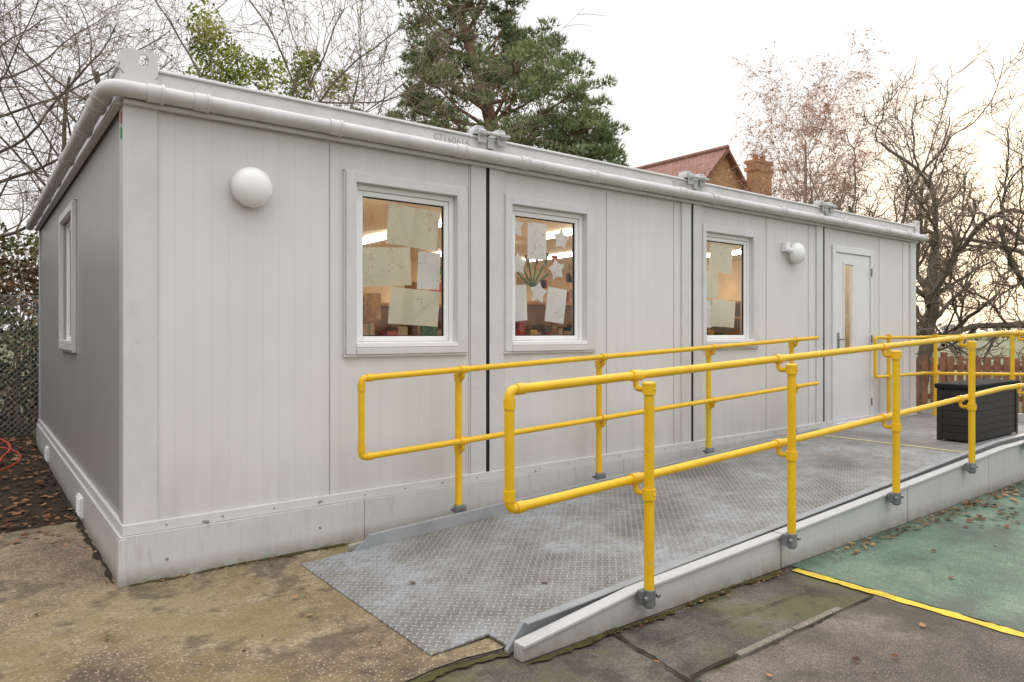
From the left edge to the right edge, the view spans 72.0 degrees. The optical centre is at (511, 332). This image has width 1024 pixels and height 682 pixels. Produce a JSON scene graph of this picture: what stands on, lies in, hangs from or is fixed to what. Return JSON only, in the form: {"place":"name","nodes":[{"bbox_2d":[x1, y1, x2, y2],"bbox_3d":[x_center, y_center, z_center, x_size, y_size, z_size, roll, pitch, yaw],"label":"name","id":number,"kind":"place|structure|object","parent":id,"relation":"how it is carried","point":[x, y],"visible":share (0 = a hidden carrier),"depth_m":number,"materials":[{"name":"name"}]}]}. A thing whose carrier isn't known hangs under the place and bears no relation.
{"place":"outdoors","nodes":[
{"label":"outdoors","id":0,"kind":"place"},
{"bbox_2d":[0,411,77,533],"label":"leaf covered soil","id":1,"kind":"structure","parent":0,"point":[35,508],"depth_m":6.21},
{"bbox_2d":[0,438,21,471],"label":"garden hose","id":2,"kind":"object","parent":1,"relation":"on","point":[9,449],"visible":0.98,"depth_m":6.74,"materials":[{"name":"red rubber"}]},
{"bbox_2d":[0,191,38,431],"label":"hedge","id":3,"kind":"object","parent":1,"relation":"on","point":[24,263],"visible":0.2,"depth_m":10.06,"materials":[{"name":"brown"}]},
{"bbox_2d":[0,295,38,436],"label":"chain link fence","id":4,"kind":"object","parent":1,"relation":"on","point":[18,365],"visible":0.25,"depth_m":9.33,"materials":[{"name":"grey metal"}]},
{"bbox_2d":[35,446,114,584],"bbox_3d":[-3.994,1.377,6.232,0.088,0.001,6.000,0,0,-38],"label":"dirt strip","id":5,"kind":"object","parent":1,"relation":"on","point":[95,555],"visible":0.91,"depth_m":5.06,"materials":[{"name":"brown soil"}]},
{"bbox_2d":[0,437,1023,677],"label":"leaf litter","id":6,"kind":"object","parent":1,"relation":"on","point":[5,519],"visible":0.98,"depth_m":5.26,"materials":[{"name":"brown plant"}]},
{"bbox_2d":[70,231,70,334],"bbox_3d":[-3.803,-0.453,6.152,0.018,0.953,0.768,0,0,-38],"label":"window side gasket","id":7,"kind":"object","parent":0,"point":[70,282],"depth_m":6.45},
{"bbox_2d":[0,522,505,681],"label":"concrete apron","id":8,"kind":"object","parent":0,"point":[206,626],"visible":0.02,"depth_m":3.32,"materials":[{"name":"beige concrete"}]},
{"bbox_2d":[129,543,347,585],"bbox_3d":[-1.582,1.377,4.240,1.300,0.001,0.092,0,0,-38],"label":"dirt strip","id":9,"kind":"object","parent":8,"relation":"on","point":[221,567],"visible":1,"depth_m":4.23,"materials":[{"name":"brown soil"}]},
{"bbox_2d":[36,413,917,586],"bbox_3d":[-0.100,1.253,9.234,9.821,0.274,6.103,0,0,-38],"label":"skirting","id":10,"kind":"object","parent":8,"relation":"on","point":[134,559],"visible":0.6,"depth_m":4.55,"materials":[{"name":"paint"}]},
{"bbox_2d":[44,445,82,518],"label":"skirt vents","id":11,"kind":"object","parent":10,"relation":"attached to","point":[79,504],"visible":1,"depth_m":5.12,"materials":[{"name":"white plastic"}]},
{"bbox_2d":[38,412,916,535],"bbox_3d":[-0.097,1.085,9.248,9.804,0.060,6.084,0,0,-38],"label":"base rail","id":12,"kind":"object","parent":10,"relation":"on","point":[160,524],"visible":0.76,"depth_m":4.91,"materials":[{"name":"white metal"}]},
{"bbox_2d":[41,115,118,515],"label":"side wall","id":13,"kind":"structure","parent":12,"relation":"on","point":[80,404],"depth_m":5.03,"materials":[{"name":"white metal"}]},
{"bbox_2d":[59,219,70,344],"bbox_3d":[-3.825,-0.453,6.136,0.123,1.103,0.918,0,0,-38],"label":"window side frame","id":14,"kind":"object","parent":13,"relation":"attached to","point":[68,335],"visible":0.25,"depth_m":6.46,"materials":[{"name":"white plastic"}]},
{"bbox_2d":[59,199,76,352],"bbox_3d":[-3.861,-0.459,6.108,0.040,1.242,1.084,0,0,-38],"label":"window side trim","id":15,"kind":"structure","parent":13,"relation":"attached to","point":[70,209],"depth_m":5.69,"materials":[{"name":"white plastic"}]},
{"bbox_2d":[41,111,118,228],"bbox_3d":[-0.113,-1.379,9.271,9.758,0.227,6.029,0,0,-38],"label":"fascia board","id":16,"kind":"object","parent":13,"relation":"attached to","point":[99,141],"depth_m":5.25,"materials":[{"name":"grey metal"}]},
{"bbox_2d":[434,133,468,145],"bbox_3d":[-0.438,-1.409,5.135,0.300,0.049,0.001,0,0,-38],"label":"serial number","id":17,"kind":"object","parent":16,"relation":"attached to","point":[448,138],"visible":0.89,"depth_m":5.12,"materials":[{"name":"grey paint"}]},
{"bbox_2d":[117,47,919,233],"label":"corner lugs","id":18,"kind":"object","parent":16,"relation":"attached to","point":[132,68],"visible":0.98,"depth_m":3.87,"materials":[{"name":"paint"}]},
{"bbox_2d":[39,103,122,523],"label":"side posts","id":19,"kind":"object","parent":12,"relation":"on","point":[120,327],"visible":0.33,"depth_m":3.93,"materials":[{"name":"white metal"}]},
{"bbox_2d":[120,112,121,138],"bbox_3d":[-2.166,-1.150,3.905,0.002,0.140,0.040,0,0,-38],"label":"corner tag","id":20,"kind":"object","parent":19,"relation":"attached to","point":[121,127],"visible":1,"depth_m":3.89,"materials":[{"name":"green plastic"}]},
{"bbox_2d":[159,110,908,518],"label":"front wall","id":21,"kind":"structure","parent":12,"relation":"on","point":[243,356],"depth_m":4.64,"materials":[{"name":"white metal"}]},
{"bbox_2d":[230,179,249,207],"bbox_3d":[-1.586,-0.875,4.271,0.226,0.226,0.044,0,0,-38],"label":"wall light base","id":22,"kind":"object","parent":21,"relation":"attached to","point":[234,197],"visible":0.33,"depth_m":4.22,"materials":[{"name":"grey plastic"}]},
{"bbox_2d":[231,167,272,207],"bbox_3d":[-1.560,-0.875,4.236,0.242,0.242,0.144,0,0,-38],"label":"wall light globe","id":23,"kind":"object","parent":21,"relation":"attached to","point":[251,187],"depth_m":4.18,"materials":[{"name":"white plastic"}]},
{"bbox_2d":[343,169,467,356],"bbox_3d":[-0.750,-0.453,4.973,0.798,1.103,0.123,0,0,-38],"label":"window frame","id":24,"kind":"object","parent":21,"relation":"attached to","point":[447,204],"visible":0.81,"depth_m":5.03,"materials":[{"name":"white plastic"}]},
{"bbox_2d":[363,196,442,335],"bbox_3d":[-0.767,-0.453,4.995,0.648,0.953,0.018,0,0,-38],"label":"gasket window","id":25,"kind":"structure","parent":24,"relation":"attached to","point":[441,207],"depth_m":5.18,"materials":[{"name":"rubber"}]},
{"bbox_2d":[123,104,915,524],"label":"corner posts","id":26,"kind":"object","parent":21,"relation":"attached to","point":[139,314],"visible":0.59,"depth_m":5.27,"materials":[{"name":"metal"}]},
{"bbox_2d":[503,193,595,353],"bbox_3d":[0.327,-0.459,5.743,0.986,1.242,0.040,0,0,-38],"label":"window frame","id":27,"kind":"structure","parent":21,"relation":"attached to","point":[511,200],"depth_m":5.70,"materials":[{"name":"white plastic"}]},
{"bbox_2d":[513,205,586,344],"bbox_3d":[0.285,-0.453,5.769,0.794,1.103,0.123,0,0,-38],"label":"window frame","id":28,"kind":"object","parent":21,"relation":"attached to","point":[577,221],"visible":0.66,"depth_m":5.90,"materials":[{"name":"white plastic"}]},
{"bbox_2d":[515,216,573,335],"bbox_3d":[0.269,-0.453,5.791,0.644,0.953,0.018,0,0,-38],"label":"gasket window","id":29,"kind":"structure","parent":28,"relation":"in","point":[572,277],"depth_m":5.98,"materials":[{"name":"black rubber"}]},
{"bbox_2d":[329,143,808,494],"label":"panel joints","id":30,"kind":"object","parent":21,"relation":"attached to","point":[606,318],"visible":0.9,"depth_m":6.15,"materials":[{"name":"grey metal"}]},
{"bbox_2d":[486,168,824,471],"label":"joint seals","id":31,"kind":"object","parent":21,"relation":"attached to","point":[487,315],"visible":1,"depth_m":5.36,"materials":[{"name":"black rubber"}]},
{"bbox_2d":[701,223,758,348],"bbox_3d":[2.201,-0.453,7.240,0.794,1.103,0.123,0,0,-38],"label":"window frame","id":32,"kind":"object","parent":21,"relation":"attached to","point":[744,242],"visible":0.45,"depth_m":7.43,"materials":[{"name":"white plastic"}]},
{"bbox_2d":[363,202,735,327],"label":"window drawings","id":33,"kind":"object","parent":32,"relation":"attached to","point":[409,226],"depth_m":5.15,"materials":[{"name":"beige paper"}]},
{"bbox_2d":[707,240,742,334],"bbox_3d":[2.185,-0.453,7.262,0.644,0.953,0.018,0,0,-38],"label":"gasket window","id":34,"kind":"structure","parent":32,"relation":"in","point":[741,283],"depth_m":7.45,"materials":[{"name":"black rubber"}]},
{"bbox_2d":[782,242,792,252],"bbox_3d":[3.054,-0.940,7.791,0.080,0.120,0.113,0,0,-38],"label":"motion sensor","id":35,"kind":"object","parent":21,"relation":"attached to","point":[786,247],"visible":1,"depth_m":7.78,"materials":[{"name":"white plastic"}]},
{"bbox_2d":[786,244,793,263],"bbox_3d":[3.168,-0.890,7.922,0.226,0.226,0.044,0,0,-38],"label":"wall light base","id":36,"kind":"object","parent":21,"relation":"attached to","point":[788,257],"visible":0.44,"depth_m":7.87,"materials":[{"name":"grey plastic"}]},
{"bbox_2d":[790,243,805,263],"bbox_3d":[3.195,-0.890,7.888,0.242,0.242,0.144,0,0,-38],"label":"wall light globe","id":37,"kind":"object","parent":21,"relation":"attached to","point":[797,254],"depth_m":7.82,"materials":[{"name":"white plastic"}]},
{"bbox_2d":[831,244,872,425],"bbox_3d":[4.222,0.030,8.766,1.004,2.180,0.110,0,0,-38],"label":"door frame","id":38,"kind":"object","parent":21,"relation":"attached to","point":[835,249],"visible":0.49,"depth_m":8.46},
{"bbox_2d":[836,253,869,419],"bbox_3d":[4.222,0.058,8.766,0.872,2.055,0.050,0,0,-38],"label":"door","id":39,"kind":"structure","parent":38,"relation":"in","point":[852,385],"depth_m":8.78,"materials":[{"name":"white metal"}]},
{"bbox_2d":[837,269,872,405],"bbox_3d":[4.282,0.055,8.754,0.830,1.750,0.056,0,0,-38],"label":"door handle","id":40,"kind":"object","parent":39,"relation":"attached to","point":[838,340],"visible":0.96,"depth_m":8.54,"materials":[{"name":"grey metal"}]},
{"bbox_2d":[873,257,874,414],"bbox_3d":[4.656,0.065,9.080,0.030,2.090,0.020,0,0,-38],"label":"door side strip","id":41,"kind":"object","parent":38,"relation":"attached to","point":[873,328],"depth_m":9.06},
{"bbox_2d":[166,419,858,559],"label":"base bolts","id":42,"kind":"object","parent":10,"relation":"attached to","point":[203,521],"visible":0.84,"depth_m":4.51,"materials":[{"name":"grey metal"}]},
{"bbox_2d":[301,408,1023,661],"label":"access ramp","id":43,"kind":"structure","parent":8,"relation":"on","point":[477,573],"depth_m":4.45,"materials":[{"name":"grey metal"}]},
{"bbox_2d":[357,336,818,513],"bbox_3d":[1.175,0.667,6.131,5.466,1.266,0.126,0,0,-38],"label":"yellow handrail","id":44,"kind":"object","parent":43,"relation":"attached to","point":[459,442],"visible":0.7,"depth_m":5.37,"materials":[{"name":"metal"}]},
{"bbox_2d":[503,330,1023,608],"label":"yellow handrail","id":45,"kind":"object","parent":43,"relation":"on","point":[647,594],"visible":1,"depth_m":4.08,"materials":[{"name":"metal"}]},
{"bbox_2d":[934,378,1020,442],"bbox_3d":[5.067,0.827,7.650,1.290,0.594,0.390,0,0,-38],"label":"garden storage box","id":46,"kind":"object","parent":43,"relation":"on","point":[996,414],"visible":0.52,"depth_m":7.37,"materials":[{"name":"plastic"}]},
{"bbox_2d":[37,64,917,240],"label":"roof fascia","id":47,"kind":"structure","parent":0,"point":[177,81],"depth_m":5.06,"materials":[{"name":"white metal"}]},
{"bbox_2d":[35,98,918,242],"bbox_3d":[-0.100,-1.264,9.227,9.835,0.024,6.115,0,0,-38],"label":"gutter support","id":48,"kind":"object","parent":47,"relation":"attached to","point":[112,111],"visible":1,"depth_m":5.01,"materials":[{"name":"paint"}]},
{"bbox_2d":[25,79,927,241],"bbox_3d":[0.134,-1.318,6.640,11.811,0.114,5.326,0,0,-5],"label":"gutter pipe","id":49,"kind":"object","parent":48,"relation":"on","point":[99,100],"visible":1,"depth_m":4.90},
{"bbox_2d":[466,125,837,214],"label":"roof connectors","id":50,"kind":"object","parent":47,"relation":"attached to","point":[500,136],"visible":0.98,"depth_m":5.39,"materials":[{"name":"grey metal"}]},
{"bbox_2d":[0,334,1023,437],"bbox_3d":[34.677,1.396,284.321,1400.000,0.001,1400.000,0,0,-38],"label":"ground","id":51,"kind":"structure","parent":0,"point":[1006,344],"depth_m":47.54,"materials":[{"name":"plant"}]},
{"bbox_2d":[0,0,183,390],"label":"bare tree","id":52,"kind":"object","parent":51,"relation":"on","point":[31,29],"visible":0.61,"depth_m":12.44,"materials":[{"name":"brown plant"}]},
{"bbox_2d":[0,0,227,253],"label":"bare tree","id":53,"kind":"object","parent":51,"relation":"on","point":[35,128],"visible":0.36,"depth_m":13.82,"materials":[{"name":"brown plant"}]},
{"bbox_2d":[0,0,291,264],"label":"bare tree","id":54,"kind":"object","parent":51,"relation":"on","point":[63,124],"visible":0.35,"depth_m":15.27,"materials":[{"name":"brown plant"}]},
{"bbox_2d":[113,0,541,140],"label":"ivy clad tree","id":55,"kind":"object","parent":51,"relation":"on","point":[212,37],"visible":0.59,"depth_m":13.86,"materials":[{"name":"brown plant"}]},
{"bbox_2d":[191,0,603,146],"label":"ivy clad tree","id":56,"kind":"object","parent":51,"relation":"on","point":[304,76],"visible":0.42,"depth_m":15.07,"materials":[{"name":"green plant"}]},
{"bbox_2d":[352,0,630,166],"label":"pine tree","id":57,"kind":"object","parent":51,"relation":"on","point":[600,135],"visible":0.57,"depth_m":20.89,"materials":[{"name":"green plant"}]},
{"bbox_2d":[0,317,1023,340],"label":"distant trees","id":58,"kind":"object","parent":51,"relation":"on","point":[953,325],"visible":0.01,"depth_m":134.84,"materials":[{"name":"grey plant"}]},
{"bbox_2d":[707,156,742,189],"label":"walls","id":59,"kind":"structure","parent":51,"relation":"on","point":[724,166],"depth_m":27.04,"materials":[{"name":"brick"}]},
{"bbox_2d":[635,144,748,191],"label":"tiled roof","id":60,"kind":"structure","parent":59,"relation":"on","point":[695,163],"depth_m":27.60,"materials":[{"name":"tile"}]},
{"bbox_2d":[705,148,750,190],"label":"bargeboards","id":61,"kind":"object","parent":60,"relation":"attached to","point":[719,162],"visible":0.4,"depth_m":26.72,"materials":[{"name":"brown wood"}]},
{"bbox_2d":[744,154,773,195],"bbox_3d":[9.808,-2.830,27.991,1.100,8.420,0.600,0,0,-38],"label":"chimney","id":62,"kind":"object","parent":51,"relation":"on","point":[763,179],"visible":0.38,"depth_m":27.71,"materials":[{"name":"brick"}]},
{"bbox_2d":[699,24,931,214],"bbox_3d":[10.264,-4.533,24.569,7.316,11.936,5.866,0,0,27],"label":"birch tree","id":63,"kind":"object","parent":51,"relation":"on","point":[833,166],"visible":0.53,"depth_m":24.46,"materials":[{"name":"brown plant"}]},
{"bbox_2d":[780,38,1023,363],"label":"gnarled apple tree","id":64,"kind":"object","parent":51,"relation":"on","point":[977,309],"visible":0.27,"depth_m":14.88,"materials":[{"name":"brown plant"}]},
{"bbox_2d":[797,62,1023,404],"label":"gnarled apple tree","id":65,"kind":"object","parent":51,"relation":"on","point":[932,211],"visible":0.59,"depth_m":13.26,"materials":[{"name":"brown plant"}]},
{"bbox_2d":[869,93,1023,395],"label":"gnarled apple tree","id":66,"kind":"object","parent":51,"relation":"on","point":[1014,266],"visible":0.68,"depth_m":13.00,"materials":[{"name":"brown plant"}]},
{"bbox_2d":[916,352,1023,413],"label":"picket fence","id":67,"kind":"object","parent":51,"relation":"on","point":[946,363],"visible":0.14,"depth_m":11.83,"materials":[{"name":"brown wood"}]},
{"bbox_2d":[0,0,1023,333],"label":"sky","id":68,"kind":"structure","parent":0,"point":[675,87],"materials":[{"name":"white"}]},
{"bbox_2d":[363,198,740,270],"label":"room ceiling","id":69,"kind":"structure","parent":0,"point":[375,216],"depth_m":8.70,"materials":[{"name":"beige paint"}]},
{"bbox_2d":[363,220,740,261],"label":"ceiling strip lights","id":70,"kind":"object","parent":69,"relation":"attached to","point":[383,237],"visible":0.06,"depth_m":8.97,"materials":[{"name":"white plastic"}]},
{"bbox_2d":[404,481,1023,681],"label":"asphalt yard","id":71,"kind":"structure","parent":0,"point":[611,658],"depth_m":3.19,"materials":[{"name":"grey asphalt"}]},
{"bbox_2d":[413,651,511,681],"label":"moss strip","id":72,"kind":"object","parent":71,"relation":"on","point":[432,676],"visible":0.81,"depth_m":2.92,"materials":[{"name":"green plant"}]},
{"bbox_2d":[427,649,503,672],"bbox_3d":[-0.176,1.377,2.967,0.421,0.001,0.016,0,0,-33],"label":"ground crack","id":73,"kind":"object","parent":71,"relation":"on","point":[468,660],"visible":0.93,"depth_m":2.97,"materials":[{"name":"grey"}]},
{"bbox_2d":[612,632,695,681],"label":"ground crack","id":74,"kind":"object","parent":71,"relation":"on","point":[654,657],"visible":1,"depth_m":3.01,"materials":[{"name":"grey"}]},
{"bbox_2d":[528,570,783,663],"bbox_3d":[0.829,1.378,3.522,1.950,0.001,0.088,0,0,-38],"label":"moss strip","id":75,"kind":"object","parent":71,"relation":"on","point":[588,641],"visible":0.99,"depth_m":3.38,"materials":[{"name":"green plant"}]},
{"bbox_2d":[689,654,737,676],"bbox_3d":[0.839,1.377,2.919,0.330,0.001,0.025,0,0,-38],"label":"ground crack","id":76,"kind":"object","parent":71,"relation":"on","point":[720,662],"visible":1,"depth_m":2.92,"materials":[{"name":"grey"}]},
{"bbox_2d":[655,587,816,645],"bbox_3d":[1.156,1.377,3.466,1.301,0.001,0.010,0,0,-35],"label":"ground crack","id":77,"kind":"object","parent":71,"relation":"on","point":[733,617],"visible":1,"depth_m":3.42,"materials":[{"name":"grey"}]},
{"bbox_2d":[735,606,841,657],"bbox_3d":[1.306,1.403,3.279,0.850,0.055,0.035,0,0,-38],"label":"edging stone","id":78,"kind":"object","parent":71,"relation":"on","point":[743,652],"visible":0.48,"depth_m":3.22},
{"bbox_2d":[790,480,1023,631],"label":"playground surface","id":79,"kind":"object","parent":71,"relation":"on","point":[986,583],"visible":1,"depth_m":4.24,"materials":[{"name":"green rubber"}]},
{"bbox_2d":[792,568,1023,636],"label":"painted yellow line","id":80,"kind":"object","parent":71,"relation":"on","point":[947,613],"visible":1,"depth_m":3.58,"materials":[{"name":"yellow paint"}]},
{"bbox_2d":[699,595,1023,681],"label":"asphalt path","id":81,"kind":"structure","parent":0,"point":[873,633],"depth_m":3.05,"materials":[{"name":"grey asphalt"}]},
{"bbox_2d":[747,595,873,655],"bbox_3d":[1.450,1.377,3.354,1.170,0.001,0.021,0,0,-38],"label":"ground crack","id":82,"kind":"object","parent":81,"relation":"on","point":[827,616],"visible":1,"depth_m":3.37,"materials":[{"name":"grey"}]},
{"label":"room floor","id":83,"kind":"structure","parent":0,"visible":0},
{"bbox_2d":[363,266,740,341],"bbox_3d":[-0.331,-0.038,9.548,8.950,2.255,4.997,0,0,-38],"label":"classroom furniture","id":84,"kind":"object","parent":83,"relation":"on","point":[535,323],"visible":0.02,"depth_m":7.23,"materials":[{"name":"brown wood"}]},
{"bbox_2d":[363,259,848,347],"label":"room walls","id":85,"kind":"structure","parent":83,"relation":"on","point":[729,286],"depth_m":11.99,"materials":[{"name":"beige paint"}]},
{"bbox_2d":[516,253,571,286],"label":"window crafts","id":86,"kind":"object","parent":85,"relation":"attached to","point":[531,284],"depth_m":5.91,"materials":[{"name":"green paper"}]}
]}

